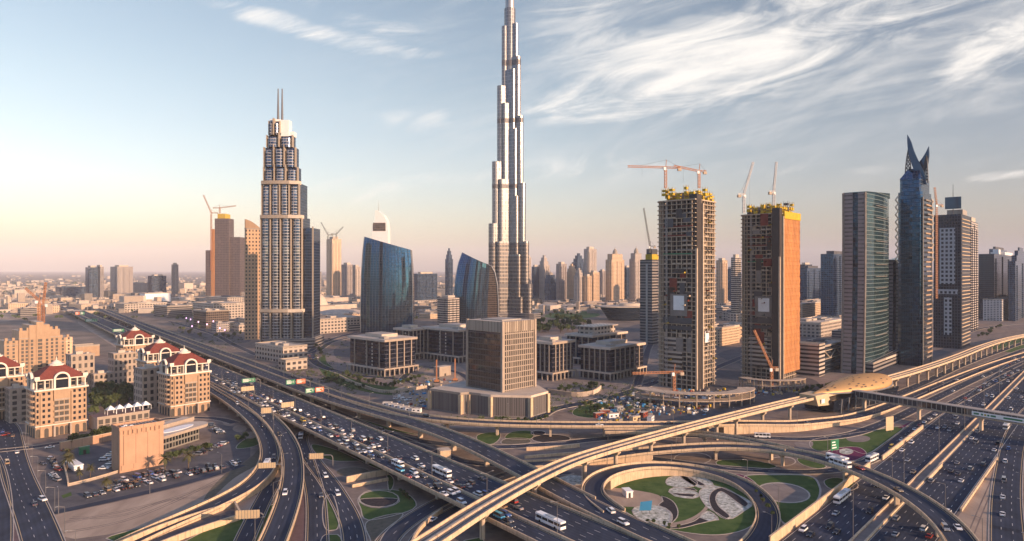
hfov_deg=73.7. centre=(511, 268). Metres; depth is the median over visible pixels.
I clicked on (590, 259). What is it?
apartment tower
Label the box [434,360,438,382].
pile rig
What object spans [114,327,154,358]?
hotel apartments
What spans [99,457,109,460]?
car
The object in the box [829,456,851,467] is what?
bus
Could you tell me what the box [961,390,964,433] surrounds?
street lamp
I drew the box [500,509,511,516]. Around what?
car
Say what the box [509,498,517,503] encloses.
car
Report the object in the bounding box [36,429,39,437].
window
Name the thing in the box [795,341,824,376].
car park
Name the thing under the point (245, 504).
brick island
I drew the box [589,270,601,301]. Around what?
apartment tower
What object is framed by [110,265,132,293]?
office tower
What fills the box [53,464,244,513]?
street
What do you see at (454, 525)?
metro viaduct
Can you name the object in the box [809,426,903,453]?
lawn
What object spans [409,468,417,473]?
car
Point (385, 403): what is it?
site cabin
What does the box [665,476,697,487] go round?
gravel bed
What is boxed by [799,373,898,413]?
metro station
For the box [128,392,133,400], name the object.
tree
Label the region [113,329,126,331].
road sign
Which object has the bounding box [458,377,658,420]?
boulevard
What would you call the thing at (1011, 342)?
lawn strip
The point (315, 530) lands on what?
street
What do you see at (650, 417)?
site cabin
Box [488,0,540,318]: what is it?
skyscraper
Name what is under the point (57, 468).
car
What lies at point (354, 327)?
building
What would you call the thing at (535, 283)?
apartment tower
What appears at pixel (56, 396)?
hotel apartments
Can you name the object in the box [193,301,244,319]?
mall hall
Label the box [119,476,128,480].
car
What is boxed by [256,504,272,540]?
lawn
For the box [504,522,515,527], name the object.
car
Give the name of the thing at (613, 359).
office block
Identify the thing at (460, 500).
car
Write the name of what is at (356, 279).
apartment tower
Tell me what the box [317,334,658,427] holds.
plaza
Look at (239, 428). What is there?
sand oval
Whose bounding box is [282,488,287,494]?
car
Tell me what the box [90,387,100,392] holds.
tree
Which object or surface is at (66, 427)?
window
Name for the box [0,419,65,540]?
street
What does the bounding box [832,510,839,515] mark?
car
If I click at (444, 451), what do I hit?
shed
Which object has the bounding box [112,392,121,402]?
tree
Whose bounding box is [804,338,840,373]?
link building
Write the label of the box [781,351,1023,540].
highway
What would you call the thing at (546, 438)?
flower bed
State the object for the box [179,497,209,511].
lawn
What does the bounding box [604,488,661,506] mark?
sand plot
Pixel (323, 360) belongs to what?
lawn
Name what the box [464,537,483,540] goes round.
lawn
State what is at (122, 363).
hotel wing
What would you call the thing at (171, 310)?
mall hall
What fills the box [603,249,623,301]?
apartment tower
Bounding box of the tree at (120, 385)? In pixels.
[115,383,126,388]
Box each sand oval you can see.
[233,425,246,431]
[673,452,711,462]
[675,453,709,462]
[761,483,808,501]
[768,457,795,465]
[769,457,794,465]
[795,441,812,448]
[846,435,869,441]
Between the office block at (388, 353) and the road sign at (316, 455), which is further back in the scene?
the office block at (388, 353)
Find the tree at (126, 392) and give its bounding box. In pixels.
[121,390,131,398]
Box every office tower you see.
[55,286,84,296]
[85,266,97,298]
[97,265,105,298]
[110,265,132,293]
[148,274,165,291]
[414,272,436,302]
[428,316,549,417]
[437,295,458,324]
[445,248,452,294]
[800,263,811,267]
[800,266,820,299]
[817,251,841,316]
[934,196,970,348]
[978,249,1012,318]
[989,247,1006,253]
[1008,247,1023,320]
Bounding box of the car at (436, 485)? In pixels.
[432,482,441,488]
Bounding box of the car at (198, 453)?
[193,451,202,454]
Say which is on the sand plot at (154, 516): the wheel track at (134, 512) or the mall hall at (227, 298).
the wheel track at (134, 512)
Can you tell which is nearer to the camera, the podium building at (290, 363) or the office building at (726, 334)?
the podium building at (290, 363)
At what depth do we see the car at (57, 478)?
321.12 m
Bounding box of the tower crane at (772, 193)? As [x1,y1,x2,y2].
[768,162,777,205]
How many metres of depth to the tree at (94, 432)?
396.02 m
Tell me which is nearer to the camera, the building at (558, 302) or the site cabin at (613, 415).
the site cabin at (613, 415)
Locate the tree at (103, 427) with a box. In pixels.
[98,425,107,433]
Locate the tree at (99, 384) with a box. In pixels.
[95,381,104,387]
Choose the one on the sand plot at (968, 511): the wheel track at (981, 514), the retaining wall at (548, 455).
the wheel track at (981, 514)
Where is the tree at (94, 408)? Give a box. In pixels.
[87,405,99,412]
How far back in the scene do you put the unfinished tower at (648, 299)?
904.95 m
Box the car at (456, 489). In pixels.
[451,486,460,493]
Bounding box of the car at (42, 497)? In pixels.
[38,495,47,501]
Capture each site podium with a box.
[634,387,754,407]
[738,377,805,391]
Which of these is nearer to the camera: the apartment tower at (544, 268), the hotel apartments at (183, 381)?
the hotel apartments at (183, 381)
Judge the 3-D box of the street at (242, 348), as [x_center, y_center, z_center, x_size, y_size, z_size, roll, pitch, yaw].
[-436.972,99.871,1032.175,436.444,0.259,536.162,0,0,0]
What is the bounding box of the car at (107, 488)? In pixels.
[102,486,111,491]
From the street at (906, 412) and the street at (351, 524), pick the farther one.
the street at (906, 412)
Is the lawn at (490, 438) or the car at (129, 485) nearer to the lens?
the car at (129, 485)
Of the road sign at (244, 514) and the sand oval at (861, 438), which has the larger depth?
the sand oval at (861, 438)
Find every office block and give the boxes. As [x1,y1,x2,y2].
[111,417,163,472]
[346,331,418,376]
[393,324,425,359]
[421,323,465,363]
[537,335,576,380]
[565,323,627,364]
[577,338,646,380]
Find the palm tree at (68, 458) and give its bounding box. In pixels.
[58,453,74,470]
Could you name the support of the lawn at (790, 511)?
on the pavement
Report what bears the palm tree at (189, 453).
on the parking lot
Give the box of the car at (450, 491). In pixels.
[446,488,455,495]
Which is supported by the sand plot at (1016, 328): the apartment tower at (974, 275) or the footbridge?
the apartment tower at (974, 275)
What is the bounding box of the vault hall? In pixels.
[320,309,359,314]
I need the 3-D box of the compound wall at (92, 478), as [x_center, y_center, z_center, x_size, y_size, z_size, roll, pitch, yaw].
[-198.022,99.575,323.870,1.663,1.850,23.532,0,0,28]
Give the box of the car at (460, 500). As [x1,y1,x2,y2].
[456,497,466,503]
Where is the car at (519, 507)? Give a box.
[513,505,523,510]
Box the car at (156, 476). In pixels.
[151,474,159,478]
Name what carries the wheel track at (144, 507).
on the sand plot at (154, 516)
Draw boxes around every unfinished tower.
[206,214,244,295]
[640,249,657,343]
[657,185,716,389]
[741,201,800,382]
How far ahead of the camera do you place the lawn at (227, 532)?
256.80 m
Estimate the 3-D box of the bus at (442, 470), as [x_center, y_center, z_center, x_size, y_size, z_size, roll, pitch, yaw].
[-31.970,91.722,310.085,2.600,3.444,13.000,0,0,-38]
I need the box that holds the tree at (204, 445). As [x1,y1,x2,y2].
[200,442,207,449]
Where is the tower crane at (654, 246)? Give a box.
[643,208,655,252]
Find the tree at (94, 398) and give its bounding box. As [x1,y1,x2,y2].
[89,395,103,405]
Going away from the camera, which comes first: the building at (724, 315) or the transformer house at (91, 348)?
the transformer house at (91, 348)
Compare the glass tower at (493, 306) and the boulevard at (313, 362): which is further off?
the glass tower at (493, 306)
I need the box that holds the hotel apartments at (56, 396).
[24,356,88,438]
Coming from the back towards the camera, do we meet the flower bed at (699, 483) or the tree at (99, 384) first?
the tree at (99, 384)
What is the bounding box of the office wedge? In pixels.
[866,349,897,372]
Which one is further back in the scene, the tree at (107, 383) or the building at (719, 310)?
the building at (719, 310)
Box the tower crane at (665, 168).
[627,160,681,187]
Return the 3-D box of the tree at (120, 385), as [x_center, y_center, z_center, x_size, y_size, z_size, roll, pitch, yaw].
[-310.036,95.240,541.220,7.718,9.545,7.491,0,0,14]
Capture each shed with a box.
[65,459,83,470]
[78,445,89,454]
[433,365,450,376]
[437,447,450,458]
[622,487,633,497]
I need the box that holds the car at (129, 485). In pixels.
[126,483,133,488]
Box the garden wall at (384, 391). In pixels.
[334,372,426,392]
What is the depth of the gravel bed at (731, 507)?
291.92 m
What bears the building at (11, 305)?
on the ground at (71, 327)
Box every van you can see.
[120,480,129,486]
[132,472,141,478]
[132,480,140,486]
[168,469,176,474]
[396,465,404,471]
[493,510,504,519]
[1001,475,1006,481]
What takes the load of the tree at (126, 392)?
on the pavement
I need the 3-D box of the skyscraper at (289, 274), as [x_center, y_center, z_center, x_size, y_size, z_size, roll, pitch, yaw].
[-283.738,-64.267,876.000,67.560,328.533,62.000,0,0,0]
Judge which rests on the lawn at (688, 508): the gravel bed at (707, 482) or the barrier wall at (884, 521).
the gravel bed at (707, 482)
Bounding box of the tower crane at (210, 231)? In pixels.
[203,195,217,269]
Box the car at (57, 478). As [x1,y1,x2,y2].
[52,476,61,481]
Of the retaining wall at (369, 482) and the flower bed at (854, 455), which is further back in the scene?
the flower bed at (854, 455)
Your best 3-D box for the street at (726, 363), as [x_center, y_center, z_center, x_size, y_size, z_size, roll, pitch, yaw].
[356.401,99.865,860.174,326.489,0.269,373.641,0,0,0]
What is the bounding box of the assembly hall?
[164,417,207,450]
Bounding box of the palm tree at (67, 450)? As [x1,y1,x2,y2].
[62,447,74,458]
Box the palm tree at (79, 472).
[74,468,83,480]
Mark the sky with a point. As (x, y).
(118, 118)
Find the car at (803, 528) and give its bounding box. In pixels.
[798,524,807,532]
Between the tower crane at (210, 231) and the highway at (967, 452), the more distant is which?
the tower crane at (210, 231)
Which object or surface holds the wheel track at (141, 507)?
on the sand plot at (154, 516)
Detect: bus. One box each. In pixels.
[263,458,270,462]
[298,432,303,438]
[391,458,403,466]
[432,464,451,476]
[535,510,565,529]
[754,432,770,437]
[826,452,848,460]
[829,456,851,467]
[833,488,850,503]
[865,452,878,462]
[1003,422,1009,429]
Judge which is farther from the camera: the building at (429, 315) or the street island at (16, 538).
the building at (429, 315)
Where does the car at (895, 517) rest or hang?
on the highway at (967, 452)
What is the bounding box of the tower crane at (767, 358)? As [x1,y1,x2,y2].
[753,330,778,388]
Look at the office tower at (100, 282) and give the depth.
2064.49 m
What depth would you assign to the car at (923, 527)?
259.69 m
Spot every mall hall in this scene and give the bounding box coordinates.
[115,301,166,312]
[140,292,170,300]
[154,303,191,317]
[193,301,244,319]
[193,308,228,327]
[206,295,244,301]
[320,302,359,310]
[320,314,359,333]
[324,295,359,301]
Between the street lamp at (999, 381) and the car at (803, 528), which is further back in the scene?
the street lamp at (999, 381)
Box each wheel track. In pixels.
[65,486,206,521]
[67,479,221,532]
[67,485,213,522]
[69,498,204,518]
[76,479,217,529]
[104,497,188,516]
[970,471,993,528]
[974,494,989,533]
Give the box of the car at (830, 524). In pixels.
[825,521,834,528]
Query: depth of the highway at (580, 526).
321.07 m
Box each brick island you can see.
[238,495,256,509]
[290,488,305,540]
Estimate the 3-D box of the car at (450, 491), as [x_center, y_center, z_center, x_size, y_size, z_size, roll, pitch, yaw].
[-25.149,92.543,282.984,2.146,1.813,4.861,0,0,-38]
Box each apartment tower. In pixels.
[133,282,147,292]
[171,263,177,293]
[326,237,340,295]
[341,263,352,296]
[353,265,360,296]
[529,255,533,300]
[532,265,538,302]
[538,255,549,299]
[542,271,555,303]
[556,262,568,301]
[567,264,575,299]
[571,268,582,303]
[572,253,583,275]
[583,274,591,300]
[584,247,596,273]
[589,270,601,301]
[599,269,605,296]
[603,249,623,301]
[624,266,628,297]
[627,248,642,302]
[715,258,729,305]
[727,254,741,321]
[728,267,730,300]
[970,217,977,330]
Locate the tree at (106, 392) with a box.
[100,389,112,394]
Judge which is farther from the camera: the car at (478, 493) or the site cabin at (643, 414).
the site cabin at (643, 414)
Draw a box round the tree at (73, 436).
[66,432,79,439]
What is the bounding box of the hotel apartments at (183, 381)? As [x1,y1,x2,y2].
[156,346,211,416]
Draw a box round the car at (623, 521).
[617,517,629,525]
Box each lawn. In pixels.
[61,492,71,497]
[105,525,147,540]
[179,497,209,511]
[186,519,243,540]
[236,435,258,448]
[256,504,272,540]
[311,444,393,490]
[318,356,397,394]
[320,534,340,540]
[322,494,338,530]
[348,416,417,434]
[357,489,416,519]
[359,490,398,506]
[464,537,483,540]
[476,432,500,444]
[505,430,533,439]
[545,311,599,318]
[572,402,614,417]
[614,476,754,534]
[716,459,776,468]
[744,475,819,522]
[797,458,826,467]
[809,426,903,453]
[824,477,858,489]
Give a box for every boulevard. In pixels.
[307,333,432,389]
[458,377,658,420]
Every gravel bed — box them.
[365,513,403,540]
[501,438,530,444]
[557,475,582,484]
[632,505,672,526]
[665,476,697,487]
[668,487,699,498]
[680,476,713,488]
[699,485,751,518]
[700,511,718,520]
[839,448,852,453]
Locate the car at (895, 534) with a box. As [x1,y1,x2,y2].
[891,531,899,536]
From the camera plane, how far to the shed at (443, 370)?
636.19 m
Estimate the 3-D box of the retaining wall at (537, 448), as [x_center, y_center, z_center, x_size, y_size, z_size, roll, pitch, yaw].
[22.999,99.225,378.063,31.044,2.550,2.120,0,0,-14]
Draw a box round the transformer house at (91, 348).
[73,343,99,355]
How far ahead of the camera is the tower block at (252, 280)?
963.54 m
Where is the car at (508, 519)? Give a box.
[503,517,513,522]
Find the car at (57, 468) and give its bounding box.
[54,466,62,470]
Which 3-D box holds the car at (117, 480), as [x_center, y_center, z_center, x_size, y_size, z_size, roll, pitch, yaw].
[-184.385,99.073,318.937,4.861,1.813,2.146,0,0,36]
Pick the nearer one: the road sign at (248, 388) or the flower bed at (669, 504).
the flower bed at (669, 504)
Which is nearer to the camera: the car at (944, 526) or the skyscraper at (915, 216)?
the car at (944, 526)
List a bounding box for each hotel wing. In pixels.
[4,383,25,423]
[65,351,94,390]
[89,370,113,390]
[108,349,136,383]
[133,364,159,409]
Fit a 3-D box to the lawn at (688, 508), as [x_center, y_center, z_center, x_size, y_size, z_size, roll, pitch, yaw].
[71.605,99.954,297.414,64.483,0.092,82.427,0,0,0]
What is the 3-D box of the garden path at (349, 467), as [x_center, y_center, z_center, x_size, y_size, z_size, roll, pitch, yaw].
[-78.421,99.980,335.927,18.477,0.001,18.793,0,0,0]
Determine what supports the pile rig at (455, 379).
on the sand plot at (430, 374)
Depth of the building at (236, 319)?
1241.35 m
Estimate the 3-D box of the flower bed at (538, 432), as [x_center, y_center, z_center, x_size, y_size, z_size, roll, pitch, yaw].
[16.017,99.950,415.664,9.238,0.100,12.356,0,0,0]
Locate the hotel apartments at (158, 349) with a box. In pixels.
[135,338,182,366]
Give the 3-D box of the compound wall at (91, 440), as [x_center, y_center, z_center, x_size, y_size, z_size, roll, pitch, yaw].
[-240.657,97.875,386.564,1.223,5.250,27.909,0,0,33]
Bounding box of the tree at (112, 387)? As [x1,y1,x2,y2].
[108,383,119,390]
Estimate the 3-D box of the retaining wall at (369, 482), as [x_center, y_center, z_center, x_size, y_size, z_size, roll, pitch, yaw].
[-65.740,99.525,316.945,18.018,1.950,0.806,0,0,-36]
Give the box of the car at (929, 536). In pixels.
[925,533,932,538]
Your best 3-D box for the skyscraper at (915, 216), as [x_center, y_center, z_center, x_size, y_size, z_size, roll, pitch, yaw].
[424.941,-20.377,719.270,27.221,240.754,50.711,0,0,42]
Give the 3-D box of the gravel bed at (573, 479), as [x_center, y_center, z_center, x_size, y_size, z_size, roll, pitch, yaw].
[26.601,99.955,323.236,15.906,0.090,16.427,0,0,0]
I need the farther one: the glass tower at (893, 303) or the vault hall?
the vault hall
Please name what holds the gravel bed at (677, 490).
on the lawn at (688, 508)
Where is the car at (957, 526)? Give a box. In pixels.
[953,524,962,529]
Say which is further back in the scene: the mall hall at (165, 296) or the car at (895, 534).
the mall hall at (165, 296)
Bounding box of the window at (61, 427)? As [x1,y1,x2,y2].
[60,426,63,434]
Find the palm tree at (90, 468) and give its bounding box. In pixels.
[85,462,95,477]
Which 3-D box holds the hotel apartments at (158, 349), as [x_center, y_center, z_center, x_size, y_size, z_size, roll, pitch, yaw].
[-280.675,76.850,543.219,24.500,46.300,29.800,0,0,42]
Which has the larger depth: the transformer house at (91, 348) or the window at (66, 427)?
the transformer house at (91, 348)
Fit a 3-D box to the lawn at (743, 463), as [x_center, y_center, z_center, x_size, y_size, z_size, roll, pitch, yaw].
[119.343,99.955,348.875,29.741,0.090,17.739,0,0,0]
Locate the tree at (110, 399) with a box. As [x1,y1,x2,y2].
[105,395,113,402]
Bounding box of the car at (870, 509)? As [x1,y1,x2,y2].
[866,506,873,513]
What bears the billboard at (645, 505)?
on the gravel bed at (658, 514)
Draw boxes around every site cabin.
[383,401,392,405]
[394,404,403,408]
[400,405,408,409]
[412,407,421,412]
[593,411,604,417]
[599,409,609,413]
[607,412,618,418]
[614,405,622,411]
[630,415,640,420]
[639,411,647,417]
[647,415,653,420]
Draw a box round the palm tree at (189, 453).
[181,449,194,467]
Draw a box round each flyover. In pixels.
[42,288,694,540]
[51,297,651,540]
[106,309,1023,436]
[115,383,279,540]
[210,383,303,540]
[497,442,979,540]
[581,461,780,540]
[604,428,793,459]
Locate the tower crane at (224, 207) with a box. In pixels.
[213,205,235,212]
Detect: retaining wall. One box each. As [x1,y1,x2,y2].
[120,501,233,540]
[161,515,240,540]
[234,501,239,509]
[346,470,387,482]
[352,477,387,487]
[412,507,442,538]
[525,451,580,458]
[526,443,579,450]
[769,462,869,540]
[881,425,922,459]
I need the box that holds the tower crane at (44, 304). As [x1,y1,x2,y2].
[36,282,47,322]
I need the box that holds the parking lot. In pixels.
[40,424,249,510]
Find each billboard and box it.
[639,501,651,512]
[886,416,893,431]
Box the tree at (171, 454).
[166,451,173,458]
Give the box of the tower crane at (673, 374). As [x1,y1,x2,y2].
[633,364,683,394]
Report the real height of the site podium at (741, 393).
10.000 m
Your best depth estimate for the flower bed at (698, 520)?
267.85 m
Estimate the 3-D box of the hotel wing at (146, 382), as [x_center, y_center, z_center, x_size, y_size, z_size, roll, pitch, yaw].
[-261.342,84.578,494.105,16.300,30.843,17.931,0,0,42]
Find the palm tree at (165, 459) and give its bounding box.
[157,453,170,471]
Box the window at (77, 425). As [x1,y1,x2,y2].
[75,424,78,432]
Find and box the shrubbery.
[170,320,825,425]
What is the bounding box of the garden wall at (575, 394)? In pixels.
[547,385,601,396]
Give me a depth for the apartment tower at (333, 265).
2111.25 m
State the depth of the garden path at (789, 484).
308.42 m
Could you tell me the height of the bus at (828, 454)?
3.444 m
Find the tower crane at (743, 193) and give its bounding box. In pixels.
[737,162,753,212]
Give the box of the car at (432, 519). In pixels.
[429,517,437,521]
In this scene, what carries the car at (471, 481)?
on the highway at (580, 526)
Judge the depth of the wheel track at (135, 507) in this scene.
286.42 m
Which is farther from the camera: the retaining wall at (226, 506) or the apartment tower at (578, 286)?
the apartment tower at (578, 286)
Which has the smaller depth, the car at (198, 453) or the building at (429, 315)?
the car at (198, 453)
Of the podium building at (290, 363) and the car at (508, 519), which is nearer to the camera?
the car at (508, 519)
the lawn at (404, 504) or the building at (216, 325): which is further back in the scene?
the building at (216, 325)
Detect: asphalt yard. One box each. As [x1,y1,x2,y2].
[177,328,250,342]
[334,342,349,360]
[612,370,818,420]
[618,324,639,341]
[718,347,741,362]
[932,350,952,361]
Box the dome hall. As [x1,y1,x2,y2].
[320,294,327,304]
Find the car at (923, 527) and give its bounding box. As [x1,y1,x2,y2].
[920,524,927,531]
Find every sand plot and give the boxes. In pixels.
[0,309,61,321]
[55,475,223,538]
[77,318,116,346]
[214,467,254,496]
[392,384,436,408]
[424,366,465,385]
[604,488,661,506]
[645,384,688,396]
[958,466,994,540]
[970,319,1023,341]
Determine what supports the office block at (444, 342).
on the plaza at (653, 364)
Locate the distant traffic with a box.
[47,289,1023,406]
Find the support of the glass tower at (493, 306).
on the pavement
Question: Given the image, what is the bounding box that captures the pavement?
[17,318,1023,540]
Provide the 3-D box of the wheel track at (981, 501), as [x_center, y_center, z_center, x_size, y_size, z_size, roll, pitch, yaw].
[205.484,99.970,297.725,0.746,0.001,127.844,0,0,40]
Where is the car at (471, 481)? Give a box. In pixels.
[466,479,474,484]
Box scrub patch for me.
[204,449,259,500]
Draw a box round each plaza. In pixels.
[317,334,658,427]
[800,365,917,388]
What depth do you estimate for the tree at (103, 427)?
403.50 m
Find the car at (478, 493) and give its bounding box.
[473,490,482,496]
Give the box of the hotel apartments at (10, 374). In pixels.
[0,354,24,418]
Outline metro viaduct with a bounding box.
[411,334,1023,540]
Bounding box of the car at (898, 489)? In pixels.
[893,487,903,491]
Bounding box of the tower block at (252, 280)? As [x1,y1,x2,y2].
[245,219,259,339]
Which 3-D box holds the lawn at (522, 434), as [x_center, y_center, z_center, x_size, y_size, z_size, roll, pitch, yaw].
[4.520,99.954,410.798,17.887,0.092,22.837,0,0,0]
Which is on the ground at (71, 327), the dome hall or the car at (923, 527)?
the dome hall
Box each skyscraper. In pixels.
[260,89,323,348]
[372,203,390,243]
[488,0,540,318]
[895,135,933,365]
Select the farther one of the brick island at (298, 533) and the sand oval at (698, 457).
the sand oval at (698, 457)
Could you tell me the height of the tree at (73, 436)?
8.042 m
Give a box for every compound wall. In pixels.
[59,432,111,450]
[62,461,68,484]
[68,470,117,485]
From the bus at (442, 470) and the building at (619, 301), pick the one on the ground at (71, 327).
the building at (619, 301)
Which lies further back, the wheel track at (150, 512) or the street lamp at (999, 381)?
the street lamp at (999, 381)
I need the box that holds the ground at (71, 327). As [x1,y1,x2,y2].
[0,271,933,354]
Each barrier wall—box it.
[848,371,1023,540]
[927,463,942,478]
[960,457,997,511]
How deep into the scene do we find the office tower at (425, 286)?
1871.31 m
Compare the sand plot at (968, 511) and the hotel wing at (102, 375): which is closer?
the sand plot at (968, 511)
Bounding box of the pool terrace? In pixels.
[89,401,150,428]
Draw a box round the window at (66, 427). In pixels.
[65,425,68,433]
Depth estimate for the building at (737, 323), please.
1041.00 m
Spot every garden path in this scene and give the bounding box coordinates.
[335,466,370,476]
[361,490,399,507]
[473,430,572,443]
[670,506,707,526]
[745,474,821,523]
[760,482,809,502]
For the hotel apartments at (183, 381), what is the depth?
470.53 m
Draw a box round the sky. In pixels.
[0,0,1023,270]
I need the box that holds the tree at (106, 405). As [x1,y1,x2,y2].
[102,402,111,410]
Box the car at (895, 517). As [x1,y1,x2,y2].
[892,514,899,520]
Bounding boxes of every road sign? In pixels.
[85,319,99,322]
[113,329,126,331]
[235,510,264,527]
[241,386,254,395]
[242,378,260,386]
[258,462,283,476]
[261,407,273,418]
[281,401,293,411]
[286,379,309,384]
[305,387,328,396]
[309,453,332,466]
[831,439,838,450]
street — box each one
[0,416,239,451]
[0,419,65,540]
[0,456,13,540]
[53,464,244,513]
[94,314,300,395]
[167,321,349,355]
[295,430,329,540]
[296,392,495,466]
[303,455,366,540]
[323,356,1022,448]
[375,471,514,540]
[396,366,465,381]
[408,471,573,540]
[630,334,658,389]
[715,336,831,369]
[800,342,1023,409]
[915,348,1023,396]
[970,323,1023,332]
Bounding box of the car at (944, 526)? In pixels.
[940,522,950,530]
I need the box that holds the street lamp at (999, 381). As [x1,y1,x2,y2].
[996,364,999,398]
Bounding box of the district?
[0,275,933,313]
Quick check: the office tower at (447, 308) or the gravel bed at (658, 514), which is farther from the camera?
the office tower at (447, 308)
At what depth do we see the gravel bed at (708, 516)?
275.40 m
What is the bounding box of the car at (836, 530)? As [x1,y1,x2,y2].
[832,528,840,533]
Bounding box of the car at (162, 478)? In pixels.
[158,476,165,481]
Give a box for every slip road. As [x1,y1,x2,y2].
[150,510,234,540]
[233,477,280,540]
[652,364,1023,473]
[988,407,1023,540]
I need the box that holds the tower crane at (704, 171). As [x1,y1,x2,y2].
[674,164,706,188]
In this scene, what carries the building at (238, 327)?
on the ground at (71, 327)
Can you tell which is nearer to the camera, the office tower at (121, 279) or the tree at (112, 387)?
the tree at (112, 387)
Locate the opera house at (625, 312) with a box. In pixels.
[596,303,639,320]
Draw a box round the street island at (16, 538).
[14,524,18,540]
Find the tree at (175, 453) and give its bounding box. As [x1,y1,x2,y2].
[173,450,179,458]
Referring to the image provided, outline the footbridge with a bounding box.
[851,390,1023,430]
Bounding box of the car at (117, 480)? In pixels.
[113,478,121,483]
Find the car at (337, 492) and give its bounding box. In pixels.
[334,489,340,495]
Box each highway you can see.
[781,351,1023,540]
[868,378,1023,540]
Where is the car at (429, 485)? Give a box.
[425,483,433,487]
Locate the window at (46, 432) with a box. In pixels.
[44,428,48,436]
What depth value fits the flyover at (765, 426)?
430.82 m
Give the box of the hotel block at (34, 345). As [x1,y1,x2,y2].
[0,320,72,385]
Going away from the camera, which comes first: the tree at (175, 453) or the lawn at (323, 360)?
the tree at (175, 453)
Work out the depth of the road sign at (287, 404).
439.39 m
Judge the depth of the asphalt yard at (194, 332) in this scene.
1022.12 m
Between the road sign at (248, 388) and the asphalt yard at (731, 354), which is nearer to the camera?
the road sign at (248, 388)
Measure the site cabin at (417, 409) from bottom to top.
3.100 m
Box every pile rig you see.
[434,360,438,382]
[452,359,457,380]
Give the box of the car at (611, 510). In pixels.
[606,507,615,513]
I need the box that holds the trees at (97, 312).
[0,281,932,319]
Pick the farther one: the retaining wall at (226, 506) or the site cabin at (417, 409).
the site cabin at (417, 409)
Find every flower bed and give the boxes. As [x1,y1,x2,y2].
[359,498,399,506]
[531,430,545,434]
[531,434,570,442]
[658,496,678,522]
[670,492,695,496]
[670,511,715,528]
[688,477,705,485]
[709,487,748,518]
[736,474,755,482]
[828,447,866,460]
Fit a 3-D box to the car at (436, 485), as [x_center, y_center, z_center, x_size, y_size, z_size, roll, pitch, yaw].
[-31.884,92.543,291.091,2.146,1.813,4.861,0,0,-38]
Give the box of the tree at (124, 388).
[117,386,126,391]
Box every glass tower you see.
[360,237,413,332]
[454,252,489,322]
[487,264,498,317]
[840,191,889,373]
[889,258,897,349]
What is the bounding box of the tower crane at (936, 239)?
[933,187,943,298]
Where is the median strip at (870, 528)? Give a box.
[854,372,1023,540]
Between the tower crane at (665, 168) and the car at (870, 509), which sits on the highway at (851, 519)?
the car at (870, 509)
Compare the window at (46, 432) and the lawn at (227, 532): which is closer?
the lawn at (227, 532)
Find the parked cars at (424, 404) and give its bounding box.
[398,378,800,420]
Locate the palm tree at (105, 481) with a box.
[101,476,112,486]
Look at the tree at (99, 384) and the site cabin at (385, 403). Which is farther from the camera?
the tree at (99, 384)
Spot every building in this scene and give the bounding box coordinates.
[5,302,27,309]
[18,307,36,316]
[41,305,59,312]
[212,321,228,331]
[225,321,238,327]
[230,317,241,321]
[233,323,244,331]
[239,318,244,323]
[255,340,306,361]
[278,356,306,370]
[344,312,359,315]
[349,324,359,331]
[416,309,436,315]
[419,312,436,318]
[548,300,566,303]
[581,304,599,307]
[609,300,627,302]
[715,306,728,314]
[715,323,739,345]
[722,310,730,319]
[723,322,741,324]
[800,298,820,317]
[800,316,840,337]
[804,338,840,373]
[832,329,840,339]
[983,295,1007,320]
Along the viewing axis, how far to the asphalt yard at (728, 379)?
525.97 m
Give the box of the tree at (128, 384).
[121,381,131,386]
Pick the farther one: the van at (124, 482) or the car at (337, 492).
the van at (124, 482)
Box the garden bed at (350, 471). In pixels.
[337,467,368,475]
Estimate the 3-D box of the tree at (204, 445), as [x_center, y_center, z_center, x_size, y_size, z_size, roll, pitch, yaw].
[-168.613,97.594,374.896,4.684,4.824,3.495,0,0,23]
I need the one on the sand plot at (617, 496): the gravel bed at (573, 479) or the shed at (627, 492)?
the shed at (627, 492)
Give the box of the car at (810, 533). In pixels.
[806,531,814,536]
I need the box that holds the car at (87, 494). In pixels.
[83,491,91,497]
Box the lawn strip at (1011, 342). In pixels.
[992,338,1023,351]
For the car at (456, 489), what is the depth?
284.48 m
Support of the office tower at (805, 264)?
on the ground at (71, 327)
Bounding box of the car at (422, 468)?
[417,466,425,470]
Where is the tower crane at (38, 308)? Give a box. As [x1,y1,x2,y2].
[25,288,48,320]
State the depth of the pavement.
414.27 m
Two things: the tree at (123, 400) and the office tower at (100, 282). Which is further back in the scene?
the office tower at (100, 282)
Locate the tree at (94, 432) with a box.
[89,429,98,435]
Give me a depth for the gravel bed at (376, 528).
266.85 m
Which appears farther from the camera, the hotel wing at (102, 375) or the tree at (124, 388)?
the hotel wing at (102, 375)
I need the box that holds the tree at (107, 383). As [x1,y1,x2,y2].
[105,380,114,387]
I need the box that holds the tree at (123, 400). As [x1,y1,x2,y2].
[120,398,128,405]
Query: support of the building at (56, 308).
on the sand plot at (7, 317)

